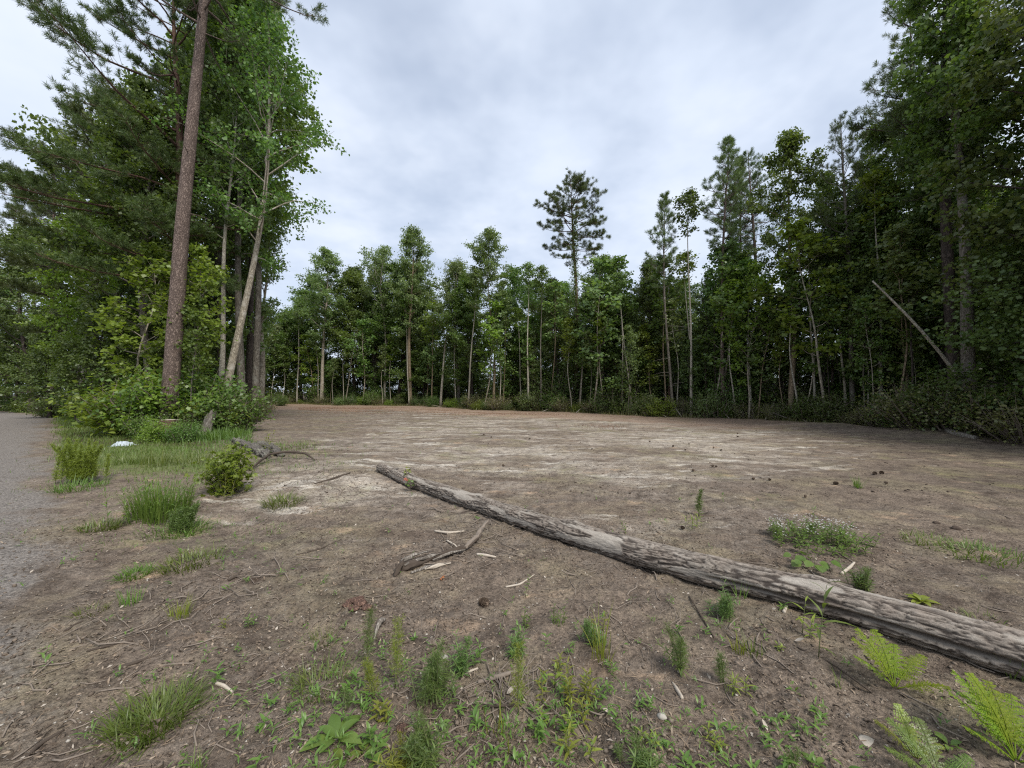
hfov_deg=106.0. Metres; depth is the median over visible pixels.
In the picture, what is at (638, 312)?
pine tree
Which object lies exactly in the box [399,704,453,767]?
feathery weed
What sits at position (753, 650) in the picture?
grass tuft
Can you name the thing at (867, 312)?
sapling
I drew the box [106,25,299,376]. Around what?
broadleaf tree
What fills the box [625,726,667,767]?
feathery weed
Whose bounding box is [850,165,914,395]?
broadleaf tree
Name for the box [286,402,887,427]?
edge undergrowth
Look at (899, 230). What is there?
sapling
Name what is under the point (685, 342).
evergreen tree
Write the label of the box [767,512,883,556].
flowering weeds
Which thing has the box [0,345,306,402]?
wood
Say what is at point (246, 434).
undergrowth
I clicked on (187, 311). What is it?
sapling
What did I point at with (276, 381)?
evergreen tree
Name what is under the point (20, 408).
shrub
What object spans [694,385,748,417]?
shrub
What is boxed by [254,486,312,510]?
grass tuft
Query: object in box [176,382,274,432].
shrub
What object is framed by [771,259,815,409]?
sapling
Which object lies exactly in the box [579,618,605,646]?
feathery weed
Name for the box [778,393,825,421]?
shrub
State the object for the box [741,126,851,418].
broadleaf tree
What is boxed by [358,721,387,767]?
leafy weed
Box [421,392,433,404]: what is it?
shrub
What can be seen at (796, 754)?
feathery weed
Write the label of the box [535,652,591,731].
leafy weed
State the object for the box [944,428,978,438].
fallen branch
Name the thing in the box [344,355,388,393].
evergreen tree
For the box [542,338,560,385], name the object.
sapling
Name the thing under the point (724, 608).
feathery weed
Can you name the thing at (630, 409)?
shrub
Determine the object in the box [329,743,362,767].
broadleaf weed
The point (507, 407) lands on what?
shrub
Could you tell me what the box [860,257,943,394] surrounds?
sapling
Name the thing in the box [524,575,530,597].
leafy weed
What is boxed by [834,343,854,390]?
sapling
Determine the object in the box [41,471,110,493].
grass tuft
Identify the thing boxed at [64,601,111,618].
grass tuft
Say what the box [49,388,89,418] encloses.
shrub
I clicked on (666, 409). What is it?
shrub
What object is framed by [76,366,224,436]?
shrub
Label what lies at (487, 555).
stick
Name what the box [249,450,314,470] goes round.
root
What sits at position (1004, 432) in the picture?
shrub
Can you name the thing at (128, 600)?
grass tuft
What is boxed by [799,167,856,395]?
broadleaf tree
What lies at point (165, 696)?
grass tuft
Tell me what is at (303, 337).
sapling
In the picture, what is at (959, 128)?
broadleaf tree
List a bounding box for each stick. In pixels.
[15,729,64,766]
[64,620,82,630]
[88,640,132,651]
[100,653,159,678]
[163,662,195,665]
[215,681,233,693]
[299,539,341,554]
[314,472,349,483]
[426,642,444,654]
[433,703,517,709]
[434,530,463,533]
[454,715,487,763]
[476,553,495,557]
[477,670,516,683]
[506,574,534,587]
[672,682,683,698]
[689,596,714,637]
[797,647,872,692]
[836,582,852,587]
[840,562,854,574]
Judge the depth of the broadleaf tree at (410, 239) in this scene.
45.75 m
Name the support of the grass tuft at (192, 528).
on the ground at (988, 469)
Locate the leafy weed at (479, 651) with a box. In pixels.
[468,638,485,666]
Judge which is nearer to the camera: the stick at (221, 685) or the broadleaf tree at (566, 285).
the stick at (221, 685)
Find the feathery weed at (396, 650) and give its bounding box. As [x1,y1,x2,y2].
[384,613,407,688]
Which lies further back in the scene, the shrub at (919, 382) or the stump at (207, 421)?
the shrub at (919, 382)
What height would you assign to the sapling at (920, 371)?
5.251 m
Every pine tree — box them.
[0,0,280,359]
[0,89,166,381]
[0,103,113,319]
[0,162,78,397]
[0,202,26,402]
[158,0,330,419]
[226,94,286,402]
[490,282,509,373]
[531,287,554,333]
[532,167,610,404]
[556,286,581,343]
[629,288,645,317]
[644,191,688,415]
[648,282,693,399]
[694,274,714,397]
[697,133,748,405]
[717,154,763,403]
[720,146,783,396]
[810,110,895,405]
[811,212,840,398]
[845,131,901,209]
[846,0,1023,397]
[856,16,941,205]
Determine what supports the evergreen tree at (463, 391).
on the ground at (988, 469)
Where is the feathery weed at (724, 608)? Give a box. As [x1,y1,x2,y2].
[704,579,738,621]
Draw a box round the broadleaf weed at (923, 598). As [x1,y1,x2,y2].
[906,592,941,606]
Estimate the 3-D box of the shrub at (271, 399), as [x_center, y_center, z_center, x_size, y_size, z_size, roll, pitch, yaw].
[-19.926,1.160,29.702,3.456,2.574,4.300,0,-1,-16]
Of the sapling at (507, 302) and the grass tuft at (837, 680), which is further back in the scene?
the sapling at (507, 302)
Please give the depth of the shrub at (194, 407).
14.80 m
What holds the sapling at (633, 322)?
on the ground at (988, 469)
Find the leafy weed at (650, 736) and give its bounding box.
[635,726,662,749]
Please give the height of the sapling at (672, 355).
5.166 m
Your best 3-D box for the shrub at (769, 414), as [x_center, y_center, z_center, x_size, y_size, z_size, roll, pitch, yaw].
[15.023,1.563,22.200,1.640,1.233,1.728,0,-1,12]
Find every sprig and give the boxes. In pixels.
[403,477,413,488]
[404,466,411,474]
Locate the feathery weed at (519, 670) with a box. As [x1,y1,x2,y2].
[505,641,529,714]
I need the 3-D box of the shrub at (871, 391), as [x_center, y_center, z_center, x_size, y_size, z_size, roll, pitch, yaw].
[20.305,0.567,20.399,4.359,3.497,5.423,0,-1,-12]
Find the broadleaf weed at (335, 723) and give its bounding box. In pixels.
[298,714,361,753]
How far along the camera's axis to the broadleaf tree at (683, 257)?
26.07 m
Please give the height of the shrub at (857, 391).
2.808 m
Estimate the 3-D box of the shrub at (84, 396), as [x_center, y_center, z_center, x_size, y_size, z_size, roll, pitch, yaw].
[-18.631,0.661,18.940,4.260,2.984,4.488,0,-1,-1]
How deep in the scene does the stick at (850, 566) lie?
3.49 m
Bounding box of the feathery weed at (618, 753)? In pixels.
[612,742,627,763]
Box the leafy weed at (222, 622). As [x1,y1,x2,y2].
[218,615,229,628]
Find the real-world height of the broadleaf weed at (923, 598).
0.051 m
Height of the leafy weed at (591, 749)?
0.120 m
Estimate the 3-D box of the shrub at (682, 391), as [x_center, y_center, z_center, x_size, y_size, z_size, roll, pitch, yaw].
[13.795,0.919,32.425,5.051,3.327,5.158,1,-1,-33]
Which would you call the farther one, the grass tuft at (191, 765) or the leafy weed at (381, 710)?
the leafy weed at (381, 710)
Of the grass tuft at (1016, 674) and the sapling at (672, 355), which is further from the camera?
the sapling at (672, 355)
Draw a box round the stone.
[657,712,666,719]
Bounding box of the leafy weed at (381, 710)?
[368,697,393,725]
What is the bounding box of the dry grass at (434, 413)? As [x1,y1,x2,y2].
[298,406,632,431]
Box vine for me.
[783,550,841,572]
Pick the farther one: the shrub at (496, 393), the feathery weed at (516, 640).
the shrub at (496, 393)
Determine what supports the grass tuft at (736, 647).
on the ground at (988, 469)
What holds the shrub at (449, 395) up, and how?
on the ground at (988, 469)
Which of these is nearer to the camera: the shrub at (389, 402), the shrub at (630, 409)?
the shrub at (630, 409)
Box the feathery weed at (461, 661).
[447,628,477,678]
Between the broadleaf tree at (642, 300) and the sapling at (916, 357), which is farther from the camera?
the broadleaf tree at (642, 300)
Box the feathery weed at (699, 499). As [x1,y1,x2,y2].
[695,489,703,515]
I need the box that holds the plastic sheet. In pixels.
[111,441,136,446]
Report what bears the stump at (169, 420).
on the ground at (988, 469)
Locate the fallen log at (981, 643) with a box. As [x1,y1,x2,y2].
[376,463,1023,678]
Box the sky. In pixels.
[0,0,1023,393]
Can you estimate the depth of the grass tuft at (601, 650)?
2.32 m
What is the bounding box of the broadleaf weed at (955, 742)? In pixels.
[934,731,964,750]
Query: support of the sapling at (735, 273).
on the ground at (988, 469)
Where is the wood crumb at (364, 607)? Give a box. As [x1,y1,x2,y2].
[361,604,372,610]
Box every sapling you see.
[80,241,192,392]
[148,242,237,392]
[163,293,220,420]
[267,323,282,393]
[276,345,290,397]
[286,334,321,401]
[306,319,322,404]
[324,361,333,401]
[327,358,338,395]
[338,309,374,398]
[340,318,377,402]
[376,345,391,402]
[384,333,400,400]
[416,336,441,400]
[418,300,444,405]
[440,297,467,406]
[464,344,475,391]
[472,299,514,409]
[476,333,496,383]
[482,307,508,374]
[484,323,506,399]
[495,295,515,402]
[518,313,559,394]
[519,337,539,394]
[522,324,547,393]
[537,280,574,399]
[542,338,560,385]
[559,317,577,411]
[563,319,586,391]
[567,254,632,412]
[573,314,594,400]
[582,329,596,397]
[589,300,615,410]
[600,254,643,400]
[613,324,643,414]
[618,327,642,385]
[624,304,641,399]
[635,321,664,401]
[643,255,687,402]
[655,298,687,406]
[659,347,682,400]
[671,343,692,399]
[677,339,704,406]
[687,318,714,394]
[689,302,733,379]
[692,263,759,396]
[695,246,732,398]
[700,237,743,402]
[703,330,730,394]
[712,277,748,417]
[720,260,781,418]
[737,216,873,418]
[740,303,807,418]
[744,284,782,391]
[768,318,798,409]
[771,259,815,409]
[776,286,807,401]
[788,277,834,374]
[790,269,848,401]
[799,267,855,390]
[809,274,843,400]
[816,203,885,409]
[832,293,902,424]
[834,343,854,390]
[837,249,891,413]
[838,294,879,412]
[860,219,933,395]
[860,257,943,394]
[876,319,897,386]
[883,277,941,392]
[897,328,929,383]
[898,334,938,386]
[914,260,959,388]
[939,295,1000,385]
[974,238,998,319]
[976,317,1023,392]
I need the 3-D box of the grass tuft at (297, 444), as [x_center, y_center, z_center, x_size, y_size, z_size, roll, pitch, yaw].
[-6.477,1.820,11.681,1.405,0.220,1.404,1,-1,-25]
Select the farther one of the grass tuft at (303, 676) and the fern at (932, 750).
the grass tuft at (303, 676)
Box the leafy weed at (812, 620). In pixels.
[792,596,825,637]
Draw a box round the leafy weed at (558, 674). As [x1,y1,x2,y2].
[547,662,561,687]
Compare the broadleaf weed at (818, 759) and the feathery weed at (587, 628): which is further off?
the feathery weed at (587, 628)
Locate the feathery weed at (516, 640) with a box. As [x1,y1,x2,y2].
[504,626,530,660]
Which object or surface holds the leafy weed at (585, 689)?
on the ground at (988, 469)
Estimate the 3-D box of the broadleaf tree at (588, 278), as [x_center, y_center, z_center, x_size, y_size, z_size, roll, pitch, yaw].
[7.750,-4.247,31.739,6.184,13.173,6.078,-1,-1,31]
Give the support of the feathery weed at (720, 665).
on the ground at (988, 469)
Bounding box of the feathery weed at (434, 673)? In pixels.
[399,636,461,708]
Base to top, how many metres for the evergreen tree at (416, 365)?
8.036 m
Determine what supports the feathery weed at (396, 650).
on the ground at (988, 469)
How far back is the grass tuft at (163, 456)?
8.32 m
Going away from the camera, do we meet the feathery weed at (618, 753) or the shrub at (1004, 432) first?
the feathery weed at (618, 753)
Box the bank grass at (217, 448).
[0,435,420,557]
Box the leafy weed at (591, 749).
[584,736,602,763]
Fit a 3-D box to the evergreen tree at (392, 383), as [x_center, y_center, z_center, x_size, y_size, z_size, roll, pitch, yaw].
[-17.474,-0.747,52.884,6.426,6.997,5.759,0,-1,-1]
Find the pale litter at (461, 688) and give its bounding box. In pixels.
[3,482,1023,767]
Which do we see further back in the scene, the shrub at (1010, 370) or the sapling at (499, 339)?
the sapling at (499, 339)
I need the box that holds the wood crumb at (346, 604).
[342,602,351,607]
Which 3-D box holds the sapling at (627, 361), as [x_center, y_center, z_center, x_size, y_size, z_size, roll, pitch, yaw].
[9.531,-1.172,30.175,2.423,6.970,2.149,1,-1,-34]
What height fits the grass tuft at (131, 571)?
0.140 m
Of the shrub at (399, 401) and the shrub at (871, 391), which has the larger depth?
the shrub at (399, 401)
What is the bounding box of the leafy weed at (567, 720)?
[535,697,577,735]
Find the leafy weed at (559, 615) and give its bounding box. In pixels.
[548,603,567,623]
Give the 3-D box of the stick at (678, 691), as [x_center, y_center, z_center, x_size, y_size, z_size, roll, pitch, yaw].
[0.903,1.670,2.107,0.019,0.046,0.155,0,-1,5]
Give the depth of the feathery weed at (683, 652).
2.21 m
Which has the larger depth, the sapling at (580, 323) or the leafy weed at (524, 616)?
the sapling at (580, 323)
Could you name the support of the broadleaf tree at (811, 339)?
on the ground at (988, 469)
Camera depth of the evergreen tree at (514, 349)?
37.03 m
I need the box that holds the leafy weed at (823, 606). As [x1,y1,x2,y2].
[807,581,855,656]
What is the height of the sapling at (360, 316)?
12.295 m
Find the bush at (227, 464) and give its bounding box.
[184,441,257,497]
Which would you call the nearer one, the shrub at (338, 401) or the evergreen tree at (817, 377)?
the evergreen tree at (817, 377)
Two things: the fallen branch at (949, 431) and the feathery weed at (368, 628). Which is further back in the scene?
the fallen branch at (949, 431)
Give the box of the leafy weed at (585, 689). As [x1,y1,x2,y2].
[577,667,601,706]
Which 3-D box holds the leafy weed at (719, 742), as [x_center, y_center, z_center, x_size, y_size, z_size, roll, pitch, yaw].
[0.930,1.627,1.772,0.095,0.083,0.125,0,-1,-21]
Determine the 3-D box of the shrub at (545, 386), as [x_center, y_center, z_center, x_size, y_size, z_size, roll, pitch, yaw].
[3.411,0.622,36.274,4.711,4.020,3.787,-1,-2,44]
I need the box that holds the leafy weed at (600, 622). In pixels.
[589,610,608,634]
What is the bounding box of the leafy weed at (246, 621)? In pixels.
[244,613,257,627]
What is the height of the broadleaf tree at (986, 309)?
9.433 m
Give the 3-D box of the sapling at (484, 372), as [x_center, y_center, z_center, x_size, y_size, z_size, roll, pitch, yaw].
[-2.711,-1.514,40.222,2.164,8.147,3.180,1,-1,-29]
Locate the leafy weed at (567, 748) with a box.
[552,721,580,761]
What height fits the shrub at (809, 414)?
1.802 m
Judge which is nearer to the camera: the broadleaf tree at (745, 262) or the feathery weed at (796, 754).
the feathery weed at (796, 754)
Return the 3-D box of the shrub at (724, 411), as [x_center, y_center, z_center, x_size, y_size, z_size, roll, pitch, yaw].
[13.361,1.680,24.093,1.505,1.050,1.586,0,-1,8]
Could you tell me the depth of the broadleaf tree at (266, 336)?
33.73 m
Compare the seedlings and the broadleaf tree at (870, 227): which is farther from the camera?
the broadleaf tree at (870, 227)
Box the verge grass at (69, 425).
[0,408,281,482]
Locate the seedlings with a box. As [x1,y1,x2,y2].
[0,490,990,767]
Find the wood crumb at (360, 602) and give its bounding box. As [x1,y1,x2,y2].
[353,599,366,606]
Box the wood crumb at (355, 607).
[348,605,359,611]
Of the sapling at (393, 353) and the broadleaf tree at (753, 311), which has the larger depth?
the sapling at (393, 353)
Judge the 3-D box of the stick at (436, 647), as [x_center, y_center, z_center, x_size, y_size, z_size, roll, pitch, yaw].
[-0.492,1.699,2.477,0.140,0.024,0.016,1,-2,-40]
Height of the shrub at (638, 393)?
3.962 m
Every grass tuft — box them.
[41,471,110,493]
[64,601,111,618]
[69,513,130,533]
[73,663,223,765]
[106,557,159,584]
[108,470,206,525]
[111,449,156,465]
[113,577,146,606]
[124,443,176,467]
[134,514,214,538]
[149,542,228,577]
[161,447,218,465]
[162,593,195,620]
[179,747,212,767]
[188,423,247,439]
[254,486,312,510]
[276,442,319,448]
[276,648,361,707]
[291,622,354,652]
[482,683,511,734]
[487,714,522,753]
[549,610,567,625]
[577,601,620,667]
[724,577,750,599]
[726,633,751,654]
[741,628,771,658]
[831,664,843,688]
[850,476,864,488]
[899,527,976,555]
[930,535,1023,569]
[954,604,1007,625]
[996,657,1023,681]
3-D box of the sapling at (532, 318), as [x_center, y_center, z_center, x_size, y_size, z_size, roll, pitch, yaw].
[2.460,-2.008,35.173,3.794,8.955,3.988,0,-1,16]
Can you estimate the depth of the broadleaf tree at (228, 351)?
27.29 m
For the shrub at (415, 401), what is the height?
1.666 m
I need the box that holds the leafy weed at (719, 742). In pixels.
[702,720,729,754]
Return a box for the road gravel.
[0,452,113,704]
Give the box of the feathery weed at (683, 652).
[656,621,690,678]
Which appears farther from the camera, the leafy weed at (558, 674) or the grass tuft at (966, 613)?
the grass tuft at (966, 613)
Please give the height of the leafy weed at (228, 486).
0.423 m
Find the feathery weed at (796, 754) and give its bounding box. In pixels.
[782,744,805,767]
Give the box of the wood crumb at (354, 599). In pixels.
[350,596,363,603]
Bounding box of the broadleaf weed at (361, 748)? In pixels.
[349,743,376,760]
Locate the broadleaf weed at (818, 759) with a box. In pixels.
[801,752,825,767]
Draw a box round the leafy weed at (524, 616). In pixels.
[521,607,531,627]
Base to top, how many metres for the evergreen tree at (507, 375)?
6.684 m
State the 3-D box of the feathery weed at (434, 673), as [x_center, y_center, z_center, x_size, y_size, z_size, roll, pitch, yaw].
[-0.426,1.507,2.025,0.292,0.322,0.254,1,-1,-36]
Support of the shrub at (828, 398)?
on the ground at (988, 469)
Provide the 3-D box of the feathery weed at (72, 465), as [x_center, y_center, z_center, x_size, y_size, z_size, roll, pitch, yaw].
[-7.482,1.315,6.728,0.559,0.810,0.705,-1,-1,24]
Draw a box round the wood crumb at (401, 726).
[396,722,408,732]
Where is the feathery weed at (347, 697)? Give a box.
[339,683,354,710]
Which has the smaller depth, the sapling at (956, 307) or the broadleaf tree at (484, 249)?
the sapling at (956, 307)
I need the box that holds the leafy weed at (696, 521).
[683,510,702,527]
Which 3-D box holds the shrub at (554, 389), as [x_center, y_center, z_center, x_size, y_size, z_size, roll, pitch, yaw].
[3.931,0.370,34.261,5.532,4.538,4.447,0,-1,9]
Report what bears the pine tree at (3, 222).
on the ground at (988, 469)
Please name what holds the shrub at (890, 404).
on the ground at (988, 469)
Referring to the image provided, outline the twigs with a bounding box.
[0,456,1023,767]
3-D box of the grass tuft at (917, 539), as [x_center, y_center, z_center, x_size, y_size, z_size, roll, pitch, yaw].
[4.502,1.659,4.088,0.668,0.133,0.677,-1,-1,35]
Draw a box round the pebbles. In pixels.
[0,464,1023,767]
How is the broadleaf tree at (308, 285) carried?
on the ground at (988, 469)
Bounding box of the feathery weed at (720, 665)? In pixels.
[711,649,730,682]
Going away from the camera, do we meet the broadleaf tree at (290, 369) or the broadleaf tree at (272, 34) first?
the broadleaf tree at (272, 34)
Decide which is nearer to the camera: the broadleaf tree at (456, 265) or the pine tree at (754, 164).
the pine tree at (754, 164)
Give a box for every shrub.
[0,395,18,407]
[5,398,40,412]
[20,399,59,416]
[23,364,209,435]
[45,351,158,419]
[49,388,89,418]
[52,390,74,417]
[53,366,224,433]
[62,368,132,427]
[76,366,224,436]
[78,385,123,422]
[103,372,238,435]
[107,363,259,427]
[111,411,173,439]
[129,415,191,443]
[153,419,206,442]
[160,404,204,431]
[162,390,255,431]
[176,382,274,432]
[188,393,268,428]
[260,399,276,417]
[264,390,278,409]
[272,394,288,405]
[275,386,304,401]
[301,378,340,402]
[312,392,331,403]
[327,370,359,399]
[330,397,347,405]
[337,385,362,403]
[342,392,362,404]
[356,395,365,404]
[360,382,394,401]
[362,390,380,405]
[367,397,386,404]
[382,399,393,405]
[391,385,412,402]
[392,391,407,404]
[409,393,424,405]
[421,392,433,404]
[426,395,438,406]
[437,383,460,403]
[443,398,459,407]
[458,394,476,406]
[460,392,489,408]
[468,399,488,409]
[473,385,490,397]
[478,381,506,402]
[478,397,490,409]
[482,370,526,408]
[482,392,516,410]
[499,402,513,409]
[507,380,538,405]
[513,389,542,410]
[521,381,556,406]
[525,394,549,410]
[526,363,586,409]
[532,376,568,397]
[538,390,569,411]
[542,368,591,403]
[548,393,577,411]
[567,401,583,411]
[573,392,592,405]
[575,399,606,412]
[578,369,615,407]
[586,365,667,412]
[587,388,609,413]
[607,397,625,413]
[622,396,640,414]
[634,391,661,414]
[637,369,685,405]
[641,408,662,415]
[642,395,677,416]
[665,395,696,415]
[666,383,701,403]
[673,374,706,404]
[685,399,702,416]
[686,390,723,417]
[693,367,773,402]
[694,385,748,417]
[699,367,774,413]
[717,404,736,417]
[727,397,768,418]
[754,367,839,409]
[754,373,819,408]
[759,401,788,420]
[772,398,799,420]
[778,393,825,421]
[778,399,810,420]
[793,389,854,419]
[798,392,831,421]
[805,391,863,422]
[827,373,918,405]
[827,378,893,409]
[829,411,871,424]
[838,402,878,426]
[842,400,901,427]
[845,373,1006,430]
[859,388,893,407]
[860,376,951,427]
[875,367,1020,431]
[883,373,984,400]
[891,367,1014,393]
[895,377,1023,434]
[926,377,1023,438]
[939,386,1023,445]
[950,373,1023,434]
[976,343,1023,395]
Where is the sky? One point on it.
(451, 117)
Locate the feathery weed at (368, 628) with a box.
[354,607,377,671]
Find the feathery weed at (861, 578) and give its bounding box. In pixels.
[834,556,877,591]
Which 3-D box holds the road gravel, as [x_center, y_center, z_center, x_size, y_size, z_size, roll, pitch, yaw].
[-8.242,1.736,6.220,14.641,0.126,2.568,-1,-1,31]
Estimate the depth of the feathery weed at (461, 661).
2.23 m
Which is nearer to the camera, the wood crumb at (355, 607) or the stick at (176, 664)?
the stick at (176, 664)
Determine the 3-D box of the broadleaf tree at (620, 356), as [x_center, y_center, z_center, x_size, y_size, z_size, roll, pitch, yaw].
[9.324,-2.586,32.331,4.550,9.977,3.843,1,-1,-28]
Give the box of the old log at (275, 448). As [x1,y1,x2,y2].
[257,441,284,456]
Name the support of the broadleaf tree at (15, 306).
on the ground at (988, 469)
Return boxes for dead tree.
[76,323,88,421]
[872,281,962,380]
[908,299,913,392]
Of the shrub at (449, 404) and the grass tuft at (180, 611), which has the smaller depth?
the grass tuft at (180, 611)
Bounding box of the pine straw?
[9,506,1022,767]
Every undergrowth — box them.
[140,420,256,445]
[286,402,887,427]
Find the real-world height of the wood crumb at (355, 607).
0.036 m
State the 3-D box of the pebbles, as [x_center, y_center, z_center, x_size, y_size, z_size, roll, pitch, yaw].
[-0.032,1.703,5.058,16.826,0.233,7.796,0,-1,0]
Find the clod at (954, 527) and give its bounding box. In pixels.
[950,525,960,529]
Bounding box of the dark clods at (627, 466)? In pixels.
[76,413,1023,498]
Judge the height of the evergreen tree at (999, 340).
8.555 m
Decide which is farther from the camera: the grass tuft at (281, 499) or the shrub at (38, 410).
the shrub at (38, 410)
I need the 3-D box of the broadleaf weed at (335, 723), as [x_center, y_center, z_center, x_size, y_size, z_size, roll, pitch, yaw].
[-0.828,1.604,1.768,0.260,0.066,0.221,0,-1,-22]
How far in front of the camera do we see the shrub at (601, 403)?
28.96 m
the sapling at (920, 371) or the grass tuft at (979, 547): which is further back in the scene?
the sapling at (920, 371)
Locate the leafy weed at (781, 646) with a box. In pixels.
[775,641,785,651]
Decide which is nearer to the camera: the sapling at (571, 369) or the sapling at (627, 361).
the sapling at (627, 361)
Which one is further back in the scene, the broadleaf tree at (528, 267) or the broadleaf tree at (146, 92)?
the broadleaf tree at (528, 267)
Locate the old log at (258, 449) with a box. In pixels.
[230,437,271,458]
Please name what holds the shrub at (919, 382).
on the ground at (988, 469)
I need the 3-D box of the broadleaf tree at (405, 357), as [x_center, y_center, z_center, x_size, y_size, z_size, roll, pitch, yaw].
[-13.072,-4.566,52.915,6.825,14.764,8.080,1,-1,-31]
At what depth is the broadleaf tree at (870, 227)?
19.75 m
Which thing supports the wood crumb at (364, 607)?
on the ground at (988, 469)
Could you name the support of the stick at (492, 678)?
on the ground at (988, 469)
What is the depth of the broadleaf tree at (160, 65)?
25.21 m
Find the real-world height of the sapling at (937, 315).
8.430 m
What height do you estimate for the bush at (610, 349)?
9.762 m
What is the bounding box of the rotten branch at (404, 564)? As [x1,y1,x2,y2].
[393,519,488,575]
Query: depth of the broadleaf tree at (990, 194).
19.11 m
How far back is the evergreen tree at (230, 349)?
30.40 m
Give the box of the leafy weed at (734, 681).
[725,671,754,697]
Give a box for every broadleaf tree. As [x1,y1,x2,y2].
[0,222,73,412]
[0,274,31,409]
[5,88,220,374]
[8,64,174,366]
[9,209,105,416]
[22,164,157,387]
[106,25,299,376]
[129,21,246,377]
[146,0,349,396]
[147,1,324,404]
[162,0,319,402]
[165,0,331,421]
[190,70,275,382]
[196,246,267,382]
[227,217,293,332]
[227,281,276,386]
[253,307,277,394]
[265,287,329,401]
[265,335,306,393]
[287,246,354,404]
[287,272,338,400]
[291,309,309,403]
[309,269,379,395]
[315,263,383,388]
[334,255,397,390]
[338,331,348,394]
[342,290,400,391]
[357,245,403,398]
[362,259,438,400]
[372,263,450,397]
[383,223,444,404]
[394,308,445,392]
[398,297,412,405]
[423,255,472,406]
[425,262,482,405]
[430,272,490,396]
[445,310,493,395]
[461,225,512,401]
[464,265,486,406]
[483,264,544,388]
[509,307,525,395]
[514,279,549,369]
[515,261,537,410]
[528,277,583,388]
[532,264,551,409]
[537,292,567,380]
[542,279,582,365]
[558,286,612,391]
[572,253,640,401]
[577,293,591,403]
[604,315,645,393]
[605,271,631,404]
[618,278,687,402]
[623,256,688,371]
[669,249,699,394]
[671,283,701,337]
[672,186,704,415]
[675,277,702,324]
[686,259,744,323]
[696,246,782,394]
[696,267,764,384]
[737,256,762,409]
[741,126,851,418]
[789,232,827,398]
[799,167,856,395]
[802,232,861,383]
[807,184,958,397]
[828,223,943,403]
[837,100,957,380]
[843,78,1023,391]
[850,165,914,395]
[867,0,1023,397]
[867,178,1011,387]
[900,0,1023,357]
[937,0,1023,272]
[957,183,1017,369]
[959,200,1023,393]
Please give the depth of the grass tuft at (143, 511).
4.88 m
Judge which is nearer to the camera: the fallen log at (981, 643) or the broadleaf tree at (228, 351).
the fallen log at (981, 643)
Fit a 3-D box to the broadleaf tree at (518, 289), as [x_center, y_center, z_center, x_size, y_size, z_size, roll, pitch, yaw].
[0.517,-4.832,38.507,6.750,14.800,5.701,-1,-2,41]
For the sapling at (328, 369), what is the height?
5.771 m
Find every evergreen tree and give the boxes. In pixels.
[0,314,75,417]
[0,325,65,411]
[15,291,143,423]
[31,282,230,397]
[121,299,227,381]
[194,295,245,381]
[226,340,287,391]
[263,309,315,397]
[293,349,335,402]
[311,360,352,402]
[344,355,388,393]
[359,358,404,398]
[391,341,451,403]
[436,340,484,399]
[447,344,492,399]
[487,349,525,398]
[488,325,554,406]
[551,334,587,379]
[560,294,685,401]
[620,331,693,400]
[666,322,713,400]
[680,336,734,391]
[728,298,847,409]
[751,353,779,393]
[765,346,846,400]
[916,190,1023,427]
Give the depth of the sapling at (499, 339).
35.38 m
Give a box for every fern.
[851,628,951,694]
[873,703,944,758]
[884,716,974,767]
[947,669,1023,762]
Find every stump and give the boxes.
[158,419,177,435]
[200,409,216,434]
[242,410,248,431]
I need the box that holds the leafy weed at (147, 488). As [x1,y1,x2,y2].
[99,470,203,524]
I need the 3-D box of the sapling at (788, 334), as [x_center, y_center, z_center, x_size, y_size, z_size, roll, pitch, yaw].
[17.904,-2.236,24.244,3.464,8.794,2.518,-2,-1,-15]
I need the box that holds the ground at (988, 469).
[0,393,1023,767]
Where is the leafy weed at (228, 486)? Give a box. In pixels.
[218,474,239,497]
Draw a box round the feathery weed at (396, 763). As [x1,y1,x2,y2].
[372,729,418,767]
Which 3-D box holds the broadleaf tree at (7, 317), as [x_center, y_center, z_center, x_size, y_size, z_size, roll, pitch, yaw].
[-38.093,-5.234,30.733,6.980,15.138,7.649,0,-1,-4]
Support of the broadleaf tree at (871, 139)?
on the ground at (988, 469)
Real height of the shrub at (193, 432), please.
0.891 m
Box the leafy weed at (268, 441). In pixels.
[261,430,274,449]
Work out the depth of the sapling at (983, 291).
16.86 m
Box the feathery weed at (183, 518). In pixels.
[165,500,200,533]
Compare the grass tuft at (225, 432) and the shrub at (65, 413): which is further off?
the shrub at (65, 413)
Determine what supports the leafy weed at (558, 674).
on the ground at (988, 469)
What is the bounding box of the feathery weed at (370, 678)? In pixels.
[360,657,383,699]
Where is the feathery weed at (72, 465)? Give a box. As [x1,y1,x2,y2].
[50,437,111,484]
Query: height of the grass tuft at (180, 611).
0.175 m
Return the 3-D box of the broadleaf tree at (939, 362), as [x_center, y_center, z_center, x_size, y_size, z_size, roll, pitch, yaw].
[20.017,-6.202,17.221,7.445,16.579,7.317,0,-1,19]
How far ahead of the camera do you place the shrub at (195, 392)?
15.19 m

